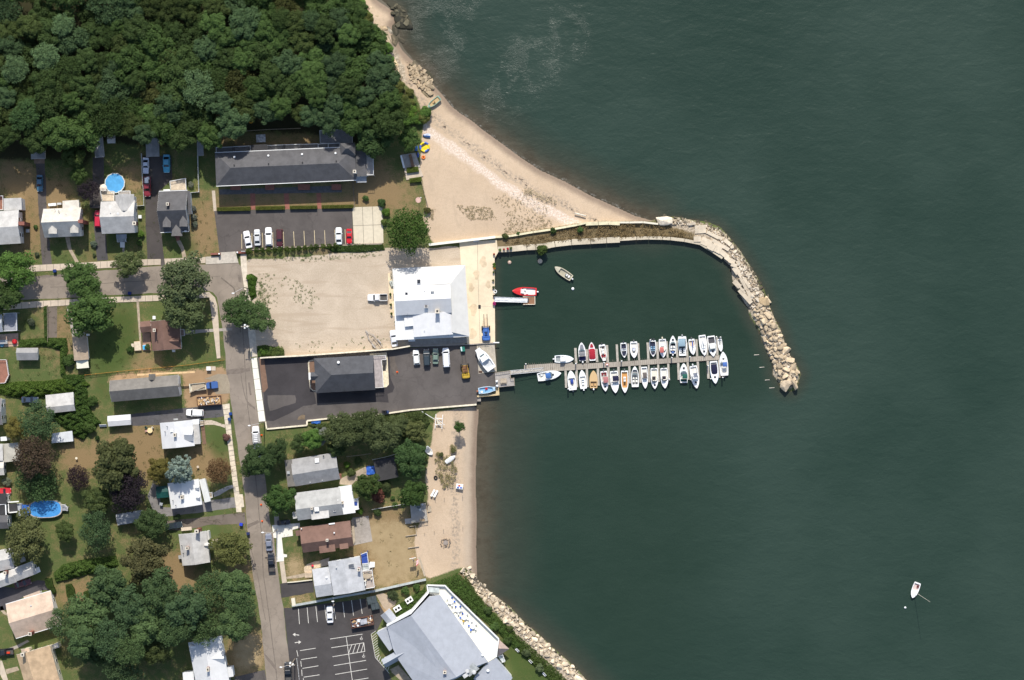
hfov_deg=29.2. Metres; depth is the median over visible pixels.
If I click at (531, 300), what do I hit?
float
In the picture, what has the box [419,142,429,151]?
inflatable
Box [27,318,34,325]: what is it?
shrub
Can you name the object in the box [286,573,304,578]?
path
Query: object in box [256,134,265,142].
shed
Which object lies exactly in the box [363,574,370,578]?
patio table
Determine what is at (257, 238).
parked car
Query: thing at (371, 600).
dumpster
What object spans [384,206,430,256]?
broadleaf tree
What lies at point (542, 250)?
shrub
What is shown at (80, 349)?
garage
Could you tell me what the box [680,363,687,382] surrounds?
motorboat
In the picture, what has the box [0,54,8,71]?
broadleaf tree
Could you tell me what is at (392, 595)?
shrub
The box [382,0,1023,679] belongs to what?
water
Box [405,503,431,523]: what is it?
deck
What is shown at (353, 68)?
broadleaf tree
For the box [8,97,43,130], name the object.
broadleaf tree
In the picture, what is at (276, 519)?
pavement
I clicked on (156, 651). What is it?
broadleaf tree
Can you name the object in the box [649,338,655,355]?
motorboat
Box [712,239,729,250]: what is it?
concrete slab
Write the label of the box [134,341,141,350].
sandbox
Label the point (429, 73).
rock outcrop
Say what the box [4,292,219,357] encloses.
pavement
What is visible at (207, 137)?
broadleaf tree
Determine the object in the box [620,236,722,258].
harbour wall
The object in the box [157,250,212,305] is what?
broadleaf tree
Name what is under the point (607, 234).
scrub growth
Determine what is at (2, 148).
broadleaf tree
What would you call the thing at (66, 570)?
hedge
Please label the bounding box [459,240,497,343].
quay
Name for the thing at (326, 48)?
broadleaf tree
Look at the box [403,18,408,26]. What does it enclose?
boulder
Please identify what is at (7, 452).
house
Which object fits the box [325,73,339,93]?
broadleaf tree
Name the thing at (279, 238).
parked car
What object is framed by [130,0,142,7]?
broadleaf tree
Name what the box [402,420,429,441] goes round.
broadleaf tree
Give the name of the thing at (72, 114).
broadleaf tree
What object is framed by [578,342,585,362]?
motorboat
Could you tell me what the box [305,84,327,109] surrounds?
broadleaf tree
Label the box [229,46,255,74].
broadleaf tree
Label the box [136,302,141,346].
path
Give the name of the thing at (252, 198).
path
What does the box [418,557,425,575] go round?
timber edge
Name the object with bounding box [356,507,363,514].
shrub
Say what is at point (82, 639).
broadleaf tree
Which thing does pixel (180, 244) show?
path
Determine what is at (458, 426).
broadleaf tree
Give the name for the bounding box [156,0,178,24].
broadleaf tree
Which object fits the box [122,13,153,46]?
broadleaf tree
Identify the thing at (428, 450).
rowing boat
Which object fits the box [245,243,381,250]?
retaining wall
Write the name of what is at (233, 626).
broadleaf tree
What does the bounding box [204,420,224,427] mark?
path
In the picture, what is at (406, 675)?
path
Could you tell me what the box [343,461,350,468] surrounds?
shrub
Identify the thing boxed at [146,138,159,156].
garage
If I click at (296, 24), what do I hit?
broadleaf tree
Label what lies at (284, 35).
broadleaf tree
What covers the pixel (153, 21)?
broadleaf tree
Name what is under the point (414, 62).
rock outcrop
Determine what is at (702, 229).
concrete slab
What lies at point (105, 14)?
broadleaf tree
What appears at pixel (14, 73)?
broadleaf tree
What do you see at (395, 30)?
rock outcrop
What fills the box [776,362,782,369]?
boulder
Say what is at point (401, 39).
rock outcrop
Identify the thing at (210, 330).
path
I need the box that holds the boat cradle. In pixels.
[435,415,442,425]
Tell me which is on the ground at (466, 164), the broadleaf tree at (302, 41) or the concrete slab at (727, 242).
the broadleaf tree at (302, 41)
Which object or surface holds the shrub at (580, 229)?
on the ground at (466, 164)
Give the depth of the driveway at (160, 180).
549.97 m
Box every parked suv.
[94,210,100,226]
[186,409,203,416]
[251,426,259,443]
[423,349,430,365]
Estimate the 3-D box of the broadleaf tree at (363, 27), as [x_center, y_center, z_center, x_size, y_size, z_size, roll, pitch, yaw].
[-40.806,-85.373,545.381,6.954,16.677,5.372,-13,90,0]
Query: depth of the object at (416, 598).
549.36 m
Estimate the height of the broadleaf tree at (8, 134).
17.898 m
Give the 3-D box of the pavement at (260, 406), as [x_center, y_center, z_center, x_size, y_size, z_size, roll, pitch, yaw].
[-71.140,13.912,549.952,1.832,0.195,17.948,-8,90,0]
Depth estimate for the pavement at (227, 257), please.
549.88 m
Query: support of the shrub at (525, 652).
on the ground at (466, 164)
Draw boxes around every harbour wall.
[498,237,619,252]
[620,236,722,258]
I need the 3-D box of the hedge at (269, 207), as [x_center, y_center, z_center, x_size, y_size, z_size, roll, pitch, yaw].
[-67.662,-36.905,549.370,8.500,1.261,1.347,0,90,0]
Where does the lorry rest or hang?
on the ground at (466, 164)
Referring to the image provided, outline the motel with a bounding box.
[215,129,374,189]
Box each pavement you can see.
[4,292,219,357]
[27,259,160,271]
[164,257,204,263]
[206,252,237,263]
[223,404,243,511]
[240,254,256,356]
[251,358,264,421]
[272,523,299,561]
[274,513,278,524]
[280,562,286,582]
[352,206,382,243]
[388,272,394,316]
[409,338,466,345]
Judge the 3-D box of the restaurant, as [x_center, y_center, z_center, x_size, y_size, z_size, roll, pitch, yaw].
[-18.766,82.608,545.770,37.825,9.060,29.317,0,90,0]
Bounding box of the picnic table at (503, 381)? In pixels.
[500,378,506,383]
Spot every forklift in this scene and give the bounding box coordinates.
[460,352,469,378]
[481,314,490,340]
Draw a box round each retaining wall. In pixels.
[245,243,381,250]
[260,345,409,358]
[267,404,476,429]
[291,598,295,605]
[292,578,425,606]
[410,342,492,346]
[429,236,494,245]
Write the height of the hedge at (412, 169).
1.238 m
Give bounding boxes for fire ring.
[441,538,450,547]
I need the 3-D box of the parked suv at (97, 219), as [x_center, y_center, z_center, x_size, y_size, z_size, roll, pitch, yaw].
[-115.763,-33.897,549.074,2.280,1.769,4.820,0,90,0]
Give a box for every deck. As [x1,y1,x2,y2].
[0,359,8,382]
[62,504,68,510]
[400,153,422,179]
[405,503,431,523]
[495,370,514,387]
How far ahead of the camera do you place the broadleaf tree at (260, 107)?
538.88 m
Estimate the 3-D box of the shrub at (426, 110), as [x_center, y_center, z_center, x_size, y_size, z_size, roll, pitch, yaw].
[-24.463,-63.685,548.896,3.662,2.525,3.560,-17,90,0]
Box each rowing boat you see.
[425,446,432,454]
[428,96,440,106]
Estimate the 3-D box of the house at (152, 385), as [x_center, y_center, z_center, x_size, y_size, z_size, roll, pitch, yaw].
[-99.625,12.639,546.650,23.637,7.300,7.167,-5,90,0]
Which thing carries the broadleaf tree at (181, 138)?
on the ground at (466, 164)
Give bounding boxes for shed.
[16,348,38,359]
[45,392,75,412]
[52,431,73,442]
[107,136,114,142]
[107,414,131,425]
[116,510,141,524]
[198,141,203,155]
[256,134,265,142]
[373,456,398,480]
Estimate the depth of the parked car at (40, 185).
549.03 m
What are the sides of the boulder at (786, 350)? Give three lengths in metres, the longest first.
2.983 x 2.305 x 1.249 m
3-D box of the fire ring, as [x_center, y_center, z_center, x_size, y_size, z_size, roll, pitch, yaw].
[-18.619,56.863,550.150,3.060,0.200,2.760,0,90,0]
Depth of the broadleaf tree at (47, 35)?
536.71 m
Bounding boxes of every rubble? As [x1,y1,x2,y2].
[367,8,432,95]
[462,570,579,678]
[670,219,794,385]
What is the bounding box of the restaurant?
[376,584,511,679]
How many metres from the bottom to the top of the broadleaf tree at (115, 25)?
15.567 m
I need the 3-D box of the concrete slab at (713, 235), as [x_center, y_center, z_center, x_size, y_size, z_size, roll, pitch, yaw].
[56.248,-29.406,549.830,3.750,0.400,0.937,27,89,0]
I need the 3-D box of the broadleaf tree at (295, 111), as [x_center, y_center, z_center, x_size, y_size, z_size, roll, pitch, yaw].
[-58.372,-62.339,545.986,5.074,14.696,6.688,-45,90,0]
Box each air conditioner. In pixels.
[393,604,401,611]
[405,596,412,603]
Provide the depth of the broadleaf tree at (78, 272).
541.98 m
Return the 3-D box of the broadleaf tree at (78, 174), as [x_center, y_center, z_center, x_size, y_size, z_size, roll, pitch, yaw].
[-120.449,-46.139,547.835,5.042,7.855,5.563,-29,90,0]
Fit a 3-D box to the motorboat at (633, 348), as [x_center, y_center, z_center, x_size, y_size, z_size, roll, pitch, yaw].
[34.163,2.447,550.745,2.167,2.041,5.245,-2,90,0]
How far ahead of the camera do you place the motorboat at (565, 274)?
550.44 m
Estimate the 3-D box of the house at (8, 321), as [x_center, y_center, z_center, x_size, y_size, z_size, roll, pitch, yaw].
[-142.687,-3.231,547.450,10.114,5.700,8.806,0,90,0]
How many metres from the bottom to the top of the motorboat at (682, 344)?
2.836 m
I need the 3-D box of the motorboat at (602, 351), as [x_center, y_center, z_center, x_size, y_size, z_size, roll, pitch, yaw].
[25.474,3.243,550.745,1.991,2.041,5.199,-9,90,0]
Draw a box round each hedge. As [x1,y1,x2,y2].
[0,378,89,397]
[18,337,67,377]
[43,305,47,337]
[45,578,53,588]
[49,587,55,593]
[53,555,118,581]
[65,584,75,597]
[217,206,250,210]
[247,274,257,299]
[255,206,284,209]
[257,345,274,356]
[290,205,316,209]
[322,205,353,208]
[407,166,418,172]
[409,177,421,182]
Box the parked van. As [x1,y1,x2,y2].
[442,348,449,366]
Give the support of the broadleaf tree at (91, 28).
on the ground at (466, 164)
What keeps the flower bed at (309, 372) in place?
on the car park at (290, 397)
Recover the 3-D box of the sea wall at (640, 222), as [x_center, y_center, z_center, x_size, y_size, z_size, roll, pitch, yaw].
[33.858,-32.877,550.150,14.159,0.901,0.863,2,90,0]
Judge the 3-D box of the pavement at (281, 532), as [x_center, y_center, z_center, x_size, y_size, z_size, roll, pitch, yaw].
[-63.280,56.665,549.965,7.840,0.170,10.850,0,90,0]
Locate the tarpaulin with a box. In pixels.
[366,466,374,474]
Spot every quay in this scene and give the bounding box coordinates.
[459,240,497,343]
[477,343,496,373]
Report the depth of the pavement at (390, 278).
549.94 m
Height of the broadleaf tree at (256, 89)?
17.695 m
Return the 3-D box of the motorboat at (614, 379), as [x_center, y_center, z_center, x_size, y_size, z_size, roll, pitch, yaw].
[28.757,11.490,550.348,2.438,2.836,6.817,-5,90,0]
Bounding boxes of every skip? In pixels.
[197,395,221,405]
[350,615,373,627]
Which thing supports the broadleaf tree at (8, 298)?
on the ground at (466, 164)
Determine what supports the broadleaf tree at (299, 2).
on the ground at (466, 164)
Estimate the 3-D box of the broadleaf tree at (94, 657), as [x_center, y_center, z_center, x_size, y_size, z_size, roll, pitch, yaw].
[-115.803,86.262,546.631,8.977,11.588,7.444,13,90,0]
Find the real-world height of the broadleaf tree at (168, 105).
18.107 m
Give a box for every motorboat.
[475,347,495,371]
[476,386,494,393]
[513,287,538,295]
[537,370,560,380]
[553,355,572,362]
[555,267,572,280]
[567,370,576,391]
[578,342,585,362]
[579,370,586,390]
[588,342,595,360]
[589,371,597,389]
[599,342,606,360]
[600,369,607,390]
[610,369,618,392]
[620,341,626,357]
[621,368,628,392]
[630,339,637,357]
[631,366,638,386]
[641,367,647,388]
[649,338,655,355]
[650,366,657,388]
[659,337,666,357]
[660,366,667,387]
[669,336,675,355]
[678,334,686,355]
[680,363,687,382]
[689,364,698,387]
[707,335,716,356]
[710,361,718,383]
[717,337,722,350]
[719,352,727,377]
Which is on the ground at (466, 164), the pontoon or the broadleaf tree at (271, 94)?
the broadleaf tree at (271, 94)
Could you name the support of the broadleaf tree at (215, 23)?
on the ground at (466, 164)
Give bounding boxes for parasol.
[100,184,106,190]
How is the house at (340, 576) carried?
on the ground at (466, 164)
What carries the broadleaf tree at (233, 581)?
on the ground at (466, 164)
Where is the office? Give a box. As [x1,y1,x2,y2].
[309,355,386,392]
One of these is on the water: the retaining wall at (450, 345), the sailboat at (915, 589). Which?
the sailboat at (915, 589)
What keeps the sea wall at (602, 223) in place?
on the ground at (466, 164)
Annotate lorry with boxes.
[189,381,217,390]
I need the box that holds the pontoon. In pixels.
[524,337,719,387]
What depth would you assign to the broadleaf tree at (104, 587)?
538.57 m
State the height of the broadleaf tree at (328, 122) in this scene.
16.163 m
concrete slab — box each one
[694,236,700,241]
[695,225,705,233]
[700,237,712,245]
[706,231,719,238]
[707,242,715,250]
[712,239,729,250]
[713,243,721,253]
[720,250,728,257]
[723,238,731,245]
[732,267,739,274]
[732,279,741,288]
[738,289,752,303]
[739,277,747,289]
[743,278,750,288]
[746,285,752,299]
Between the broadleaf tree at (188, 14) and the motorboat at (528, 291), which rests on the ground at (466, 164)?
the broadleaf tree at (188, 14)
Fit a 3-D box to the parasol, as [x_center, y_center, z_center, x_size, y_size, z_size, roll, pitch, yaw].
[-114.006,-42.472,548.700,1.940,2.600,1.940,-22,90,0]
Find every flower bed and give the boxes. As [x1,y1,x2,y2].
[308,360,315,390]
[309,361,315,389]
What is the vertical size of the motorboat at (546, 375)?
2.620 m
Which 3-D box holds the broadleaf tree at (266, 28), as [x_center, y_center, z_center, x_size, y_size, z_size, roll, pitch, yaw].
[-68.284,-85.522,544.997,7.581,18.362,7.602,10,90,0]
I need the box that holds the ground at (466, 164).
[0,0,799,679]
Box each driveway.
[0,580,48,610]
[10,640,28,649]
[36,163,51,264]
[89,157,103,204]
[93,213,107,260]
[131,405,223,425]
[143,156,171,258]
[156,497,235,515]
[167,512,245,529]
[235,670,265,679]
[280,581,313,597]
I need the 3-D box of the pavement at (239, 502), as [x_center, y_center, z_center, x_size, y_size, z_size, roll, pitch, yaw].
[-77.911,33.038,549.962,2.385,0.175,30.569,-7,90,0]
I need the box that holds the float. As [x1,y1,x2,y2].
[523,296,534,304]
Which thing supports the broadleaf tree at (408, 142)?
on the ground at (466, 164)
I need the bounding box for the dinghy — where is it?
[445,456,454,463]
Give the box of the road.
[0,263,288,679]
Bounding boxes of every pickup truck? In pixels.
[0,648,13,655]
[143,176,150,196]
[267,552,275,571]
[283,662,291,679]
[367,293,387,301]
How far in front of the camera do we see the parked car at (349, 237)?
549.06 m
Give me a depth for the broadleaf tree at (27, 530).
540.78 m
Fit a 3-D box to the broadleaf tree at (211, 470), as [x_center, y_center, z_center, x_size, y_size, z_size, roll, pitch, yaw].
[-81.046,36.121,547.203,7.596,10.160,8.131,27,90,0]
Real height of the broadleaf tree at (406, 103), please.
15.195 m
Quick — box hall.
[392,265,468,341]
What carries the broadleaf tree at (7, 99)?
on the ground at (466, 164)
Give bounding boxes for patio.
[339,467,371,484]
[352,516,371,544]
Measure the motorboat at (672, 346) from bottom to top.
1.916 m
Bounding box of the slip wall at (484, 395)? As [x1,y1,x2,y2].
[477,388,498,400]
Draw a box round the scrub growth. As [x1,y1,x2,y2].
[506,224,689,246]
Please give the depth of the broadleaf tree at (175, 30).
537.86 m
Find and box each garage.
[31,151,45,158]
[72,334,89,368]
[95,136,104,157]
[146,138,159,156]
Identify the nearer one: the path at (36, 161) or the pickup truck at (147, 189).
the pickup truck at (147, 189)
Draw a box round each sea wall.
[495,222,585,237]
[586,221,619,225]
[608,221,657,224]
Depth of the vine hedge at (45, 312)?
549.53 m
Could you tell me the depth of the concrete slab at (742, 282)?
549.53 m
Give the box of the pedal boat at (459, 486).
[456,483,462,489]
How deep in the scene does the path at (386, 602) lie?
549.97 m
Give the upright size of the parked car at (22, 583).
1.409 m
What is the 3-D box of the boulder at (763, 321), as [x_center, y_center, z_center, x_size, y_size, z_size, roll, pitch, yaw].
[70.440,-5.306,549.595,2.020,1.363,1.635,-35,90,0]
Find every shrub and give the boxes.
[1,477,11,485]
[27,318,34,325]
[62,354,74,366]
[82,422,96,433]
[87,395,97,406]
[90,241,97,246]
[126,346,133,351]
[137,230,144,237]
[174,514,180,519]
[188,181,193,187]
[191,221,197,227]
[222,434,230,440]
[260,348,267,354]
[272,346,284,357]
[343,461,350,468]
[347,468,355,476]
[354,456,361,463]
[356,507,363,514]
[365,12,373,21]
[371,489,384,503]
[373,509,380,516]
[377,199,385,207]
[379,480,390,492]
[381,208,389,216]
[381,219,387,225]
[383,42,393,53]
[387,589,398,600]
[393,81,404,90]
[401,586,409,594]
[403,117,410,125]
[406,88,413,96]
[408,98,415,105]
[408,106,417,114]
[411,113,418,124]
[413,583,419,591]
[418,113,429,123]
[420,106,430,116]
[424,207,430,213]
[483,606,492,614]
[489,622,498,630]
[502,233,508,238]
[503,637,511,644]
[506,626,513,632]
[521,649,530,656]
[535,663,543,672]
[537,245,547,255]
[577,226,583,232]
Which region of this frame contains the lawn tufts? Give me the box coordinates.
[0,160,417,585]
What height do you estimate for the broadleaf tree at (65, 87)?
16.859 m
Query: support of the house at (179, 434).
on the ground at (466, 164)
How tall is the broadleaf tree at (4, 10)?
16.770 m
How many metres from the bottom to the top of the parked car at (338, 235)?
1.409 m
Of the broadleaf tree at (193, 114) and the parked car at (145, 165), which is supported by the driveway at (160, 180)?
the parked car at (145, 165)
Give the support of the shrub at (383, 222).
on the ground at (466, 164)
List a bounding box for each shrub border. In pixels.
[309,410,429,439]
[326,243,384,252]
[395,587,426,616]
[431,573,522,649]
[463,576,565,679]
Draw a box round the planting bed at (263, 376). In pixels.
[259,359,267,391]
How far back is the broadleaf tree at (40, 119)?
538.46 m
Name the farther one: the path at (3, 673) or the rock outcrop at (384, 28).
the rock outcrop at (384, 28)
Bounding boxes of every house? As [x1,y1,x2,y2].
[0,196,29,244]
[0,313,19,343]
[0,398,5,424]
[0,436,20,474]
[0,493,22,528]
[0,548,40,587]
[6,590,61,638]
[17,641,62,679]
[41,200,88,237]
[90,190,141,247]
[109,371,194,401]
[140,316,184,351]
[157,178,192,237]
[160,418,205,448]
[168,478,212,508]
[178,527,217,565]
[183,635,234,679]
[284,453,341,486]
[292,485,359,519]
[295,519,354,552]
[304,551,375,596]
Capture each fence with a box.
[140,153,144,205]
[190,142,199,192]
[249,128,300,130]
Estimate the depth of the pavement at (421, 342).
549.95 m
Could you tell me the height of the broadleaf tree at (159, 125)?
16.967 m
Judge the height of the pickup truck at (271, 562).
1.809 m
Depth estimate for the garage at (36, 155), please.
547.10 m
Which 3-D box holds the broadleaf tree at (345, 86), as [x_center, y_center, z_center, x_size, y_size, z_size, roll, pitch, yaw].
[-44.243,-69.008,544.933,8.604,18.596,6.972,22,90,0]
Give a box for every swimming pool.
[29,500,61,517]
[105,173,124,192]
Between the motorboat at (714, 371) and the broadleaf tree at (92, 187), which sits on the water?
the motorboat at (714, 371)
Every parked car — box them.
[0,487,10,493]
[14,578,31,587]
[21,396,38,402]
[37,175,43,191]
[143,157,148,173]
[163,154,169,172]
[165,521,182,529]
[243,231,251,248]
[253,229,260,245]
[264,227,272,245]
[265,533,272,550]
[275,229,282,246]
[277,519,289,524]
[326,606,333,622]
[335,227,342,244]
[346,229,352,243]
[390,330,397,346]
[412,350,419,364]
[432,348,438,363]
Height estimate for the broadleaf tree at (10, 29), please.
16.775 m
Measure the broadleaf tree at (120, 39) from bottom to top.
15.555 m
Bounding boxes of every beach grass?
[428,188,556,232]
[434,444,456,488]
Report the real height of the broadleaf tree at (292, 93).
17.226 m
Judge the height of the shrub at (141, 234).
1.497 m
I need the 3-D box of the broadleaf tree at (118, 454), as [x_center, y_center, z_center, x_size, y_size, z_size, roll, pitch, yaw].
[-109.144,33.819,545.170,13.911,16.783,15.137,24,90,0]
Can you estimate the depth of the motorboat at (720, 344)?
550.60 m
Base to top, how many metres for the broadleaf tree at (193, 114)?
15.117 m
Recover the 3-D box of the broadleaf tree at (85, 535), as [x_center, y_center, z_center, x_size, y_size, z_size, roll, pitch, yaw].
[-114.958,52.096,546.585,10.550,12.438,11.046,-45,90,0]
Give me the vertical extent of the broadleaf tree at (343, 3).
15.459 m
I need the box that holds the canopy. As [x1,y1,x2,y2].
[155,486,168,497]
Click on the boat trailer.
(373, 342)
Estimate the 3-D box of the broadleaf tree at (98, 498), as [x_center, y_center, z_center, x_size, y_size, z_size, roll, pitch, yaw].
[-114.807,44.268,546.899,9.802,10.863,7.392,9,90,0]
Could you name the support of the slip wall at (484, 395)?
on the ground at (466, 164)
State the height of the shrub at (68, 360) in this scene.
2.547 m
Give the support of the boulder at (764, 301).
on the ground at (466, 164)
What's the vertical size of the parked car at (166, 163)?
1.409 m
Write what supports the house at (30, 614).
on the ground at (466, 164)
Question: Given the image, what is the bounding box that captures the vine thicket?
[53,374,100,439]
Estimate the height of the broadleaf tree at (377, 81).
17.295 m
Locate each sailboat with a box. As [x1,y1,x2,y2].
[688,337,695,354]
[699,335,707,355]
[911,582,929,601]
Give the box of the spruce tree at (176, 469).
[164,455,192,483]
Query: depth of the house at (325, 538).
544.60 m
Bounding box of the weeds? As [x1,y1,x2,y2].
[256,251,387,356]
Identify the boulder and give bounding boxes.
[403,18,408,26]
[469,572,475,578]
[490,595,494,605]
[493,600,499,608]
[556,663,561,669]
[574,674,582,679]
[656,216,672,225]
[757,297,769,306]
[760,318,766,324]
[764,311,771,318]
[770,322,776,328]
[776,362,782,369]
[780,380,795,391]
[782,346,790,353]
[786,357,794,363]
[790,363,796,369]
[791,379,797,389]
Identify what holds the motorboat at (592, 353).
on the water
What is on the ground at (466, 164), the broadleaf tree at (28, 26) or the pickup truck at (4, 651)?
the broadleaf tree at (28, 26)
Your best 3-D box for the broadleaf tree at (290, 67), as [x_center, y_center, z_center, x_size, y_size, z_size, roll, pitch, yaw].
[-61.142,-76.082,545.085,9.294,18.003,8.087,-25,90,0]
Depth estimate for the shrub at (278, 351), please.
548.00 m
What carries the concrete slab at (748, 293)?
on the rubble at (755, 306)
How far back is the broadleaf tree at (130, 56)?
537.66 m
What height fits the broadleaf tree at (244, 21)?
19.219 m
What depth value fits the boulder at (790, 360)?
549.85 m
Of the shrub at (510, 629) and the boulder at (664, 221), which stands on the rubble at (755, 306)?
the boulder at (664, 221)
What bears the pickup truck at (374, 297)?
on the ground at (466, 164)
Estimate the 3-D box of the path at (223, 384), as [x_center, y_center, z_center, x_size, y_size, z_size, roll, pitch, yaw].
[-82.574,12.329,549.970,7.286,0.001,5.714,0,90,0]
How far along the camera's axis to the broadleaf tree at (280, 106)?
537.13 m
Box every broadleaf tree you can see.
[0,0,22,27]
[0,19,19,40]
[0,35,25,59]
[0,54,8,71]
[0,54,29,83]
[0,71,12,90]
[0,86,16,108]
[0,106,9,124]
[0,125,7,152]
[0,125,21,147]
[0,250,36,290]
[0,280,24,313]
[1,100,29,127]
[4,415,25,439]
[5,506,46,565]
[8,56,29,80]
[8,72,31,96]
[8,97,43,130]
[11,435,57,479]
[11,459,58,502]
[14,36,41,73]
[14,85,36,106]
[15,13,42,39]
[16,399,59,441]
[19,122,48,154]
[25,107,46,121]
[27,0,56,20]
[27,64,61,94]
[30,41,59,70]
[34,78,68,120]
[37,18,67,46]
[39,115,79,151]
[45,602,73,643]
[47,0,84,17]
[50,9,73,22]
[50,12,74,36]
[52,55,80,82]
[53,20,89,56]
[55,519,73,542]
[56,76,73,96]
[59,91,84,110]
[61,145,85,168]
[61,260,101,296]
[63,286,116,337]
[65,112,103,152]
[66,72,95,98]
[66,465,90,491]
[66,592,109,638]
[67,104,83,121]
[67,625,96,659]
[69,165,87,184]
[73,47,98,72]
[76,0,104,24]
[76,178,100,201]
[77,22,108,49]
[77,510,110,551]
[79,88,107,118]
[79,640,107,666]
[80,487,114,512]
[82,69,102,84]
[84,0,129,24]
[86,564,126,607]
[90,96,136,138]
[91,436,138,491]
[93,72,134,111]
[94,51,108,75]
[94,616,128,662]
[97,23,118,49]
[101,60,127,79]
[102,651,146,679]
[106,40,150,87]
[107,16,128,34]
[108,29,127,57]
[108,470,147,513]
[108,583,147,630]
[110,250,145,277]
[111,0,146,19]
[113,634,145,665]
[117,94,146,116]
[117,112,145,138]
[119,537,167,584]
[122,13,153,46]
[126,70,147,93]
[126,607,165,644]
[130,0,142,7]
[132,124,156,144]
[132,507,169,540]
[133,78,160,105]
[135,103,154,123]
[137,0,167,18]
[137,23,178,63]
[139,638,172,665]
[140,566,178,616]
[141,55,167,81]
[145,112,176,145]
[147,458,168,484]
[149,13,164,28]
[152,92,182,122]
[154,64,196,110]
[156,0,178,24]
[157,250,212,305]
[157,291,205,334]
[157,615,191,646]
[158,48,176,64]
[161,20,183,39]
[163,583,207,630]
[164,0,187,16]
[165,43,200,83]
[166,117,196,153]
[170,22,203,57]
[175,93,216,141]
[176,4,197,26]
[180,68,214,108]
[182,0,204,13]
[186,12,208,36]
[186,608,219,647]
[192,35,217,61]
[192,570,228,610]
[194,50,215,75]
[194,120,222,150]
[199,10,225,37]
[200,66,227,96]
[201,0,230,16]
[205,90,233,114]
[205,458,232,484]
[208,26,236,50]
[208,532,252,567]
[211,45,238,79]
[214,107,250,139]
[216,609,251,642]
[218,569,255,605]
[220,0,251,20]
[220,66,256,96]
[221,290,257,327]
[222,589,256,619]
[228,5,261,39]
[228,89,264,122]
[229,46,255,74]
[235,35,262,51]
[239,459,249,477]
[243,75,268,99]
[244,299,275,332]
[244,443,276,475]
[245,0,268,6]
[247,37,279,73]
[249,0,278,20]
[251,97,279,124]
[254,13,275,40]
[259,63,284,91]
[261,32,283,51]
[261,484,296,516]
[264,87,284,104]
[264,438,287,462]
[268,95,291,120]
[270,7,291,28]
[270,49,305,75]
[271,74,305,103]
[272,0,302,12]
[273,21,292,41]
[278,38,297,56]
[282,10,309,33]
[288,29,315,53]
[289,103,303,123]
[290,70,306,88]
[290,433,305,453]
[294,0,304,8]
[297,45,326,71]
[299,104,322,126]
[301,10,319,31]
[301,62,327,92]
[301,428,324,449]
[303,0,337,17]
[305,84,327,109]
[309,12,335,44]
[313,36,338,56]
[313,108,340,137]
[314,427,326,445]
[320,50,351,75]
[320,410,363,447]
[323,89,344,114]
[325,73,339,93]
[327,7,352,35]
[327,443,346,456]
[330,42,356,58]
[332,75,364,100]
[333,0,352,8]
[336,22,361,44]
[337,106,369,136]
[339,54,372,87]
[342,93,357,112]
[343,0,368,25]
[347,407,382,445]
[352,473,381,500]
[353,18,375,37]
[353,24,387,55]
[355,85,375,107]
[356,123,393,158]
[358,97,384,129]
[364,61,400,96]
[366,50,391,69]
[369,413,401,455]
[373,109,407,138]
[376,88,402,111]
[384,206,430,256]
[388,415,408,440]
[390,96,412,120]
[393,438,426,480]
[397,480,428,506]
[398,126,420,152]
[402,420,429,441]
[454,421,465,431]
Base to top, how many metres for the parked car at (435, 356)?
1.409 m
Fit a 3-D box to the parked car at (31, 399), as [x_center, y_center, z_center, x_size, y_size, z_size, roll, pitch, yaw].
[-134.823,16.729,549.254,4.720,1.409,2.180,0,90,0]
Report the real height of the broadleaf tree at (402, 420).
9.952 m
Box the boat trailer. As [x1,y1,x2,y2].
[365,330,381,348]
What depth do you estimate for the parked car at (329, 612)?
549.03 m
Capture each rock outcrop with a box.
[380,26,387,30]
[386,32,391,45]
[387,2,396,10]
[391,34,398,46]
[392,25,398,35]
[393,6,407,16]
[394,13,412,29]
[398,36,404,42]
[411,60,419,79]
[421,85,431,97]
[424,66,433,81]
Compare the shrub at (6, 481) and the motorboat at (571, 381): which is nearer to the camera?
the shrub at (6, 481)
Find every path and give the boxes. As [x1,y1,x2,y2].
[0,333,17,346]
[0,606,7,615]
[0,660,7,679]
[5,667,18,673]
[34,159,44,163]
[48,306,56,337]
[65,237,78,261]
[67,308,84,336]
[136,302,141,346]
[148,480,161,509]
[177,240,186,257]
[185,328,231,334]
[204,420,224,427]
[205,374,229,393]
[212,191,215,210]
[213,485,232,496]
[219,186,341,194]
[250,193,254,209]
[284,193,288,208]
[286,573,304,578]
[304,561,320,572]
[316,193,320,208]
[370,352,388,386]
[376,593,395,609]
[392,667,410,679]
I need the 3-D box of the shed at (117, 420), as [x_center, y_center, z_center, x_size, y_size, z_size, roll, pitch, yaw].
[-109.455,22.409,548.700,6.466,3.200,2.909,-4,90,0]
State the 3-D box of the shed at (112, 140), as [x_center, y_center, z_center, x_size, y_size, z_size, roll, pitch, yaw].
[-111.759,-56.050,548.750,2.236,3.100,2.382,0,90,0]
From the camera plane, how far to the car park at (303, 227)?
549.97 m
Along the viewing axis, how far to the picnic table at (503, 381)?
548.93 m
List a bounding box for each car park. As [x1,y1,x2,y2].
[214,209,352,251]
[257,345,494,427]
[284,599,391,679]
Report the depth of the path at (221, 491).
549.97 m
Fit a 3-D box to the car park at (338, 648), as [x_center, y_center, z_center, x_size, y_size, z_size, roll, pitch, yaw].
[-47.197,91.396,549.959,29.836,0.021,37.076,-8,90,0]
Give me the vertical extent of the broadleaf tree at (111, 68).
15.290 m
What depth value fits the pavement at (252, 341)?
549.88 m
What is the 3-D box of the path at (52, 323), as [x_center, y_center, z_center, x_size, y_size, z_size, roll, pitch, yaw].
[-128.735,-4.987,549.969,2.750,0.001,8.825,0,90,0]
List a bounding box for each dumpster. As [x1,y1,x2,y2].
[366,595,377,604]
[371,602,379,609]
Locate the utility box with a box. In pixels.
[206,366,215,370]
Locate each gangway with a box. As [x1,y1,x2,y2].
[494,297,527,302]
[509,367,543,374]

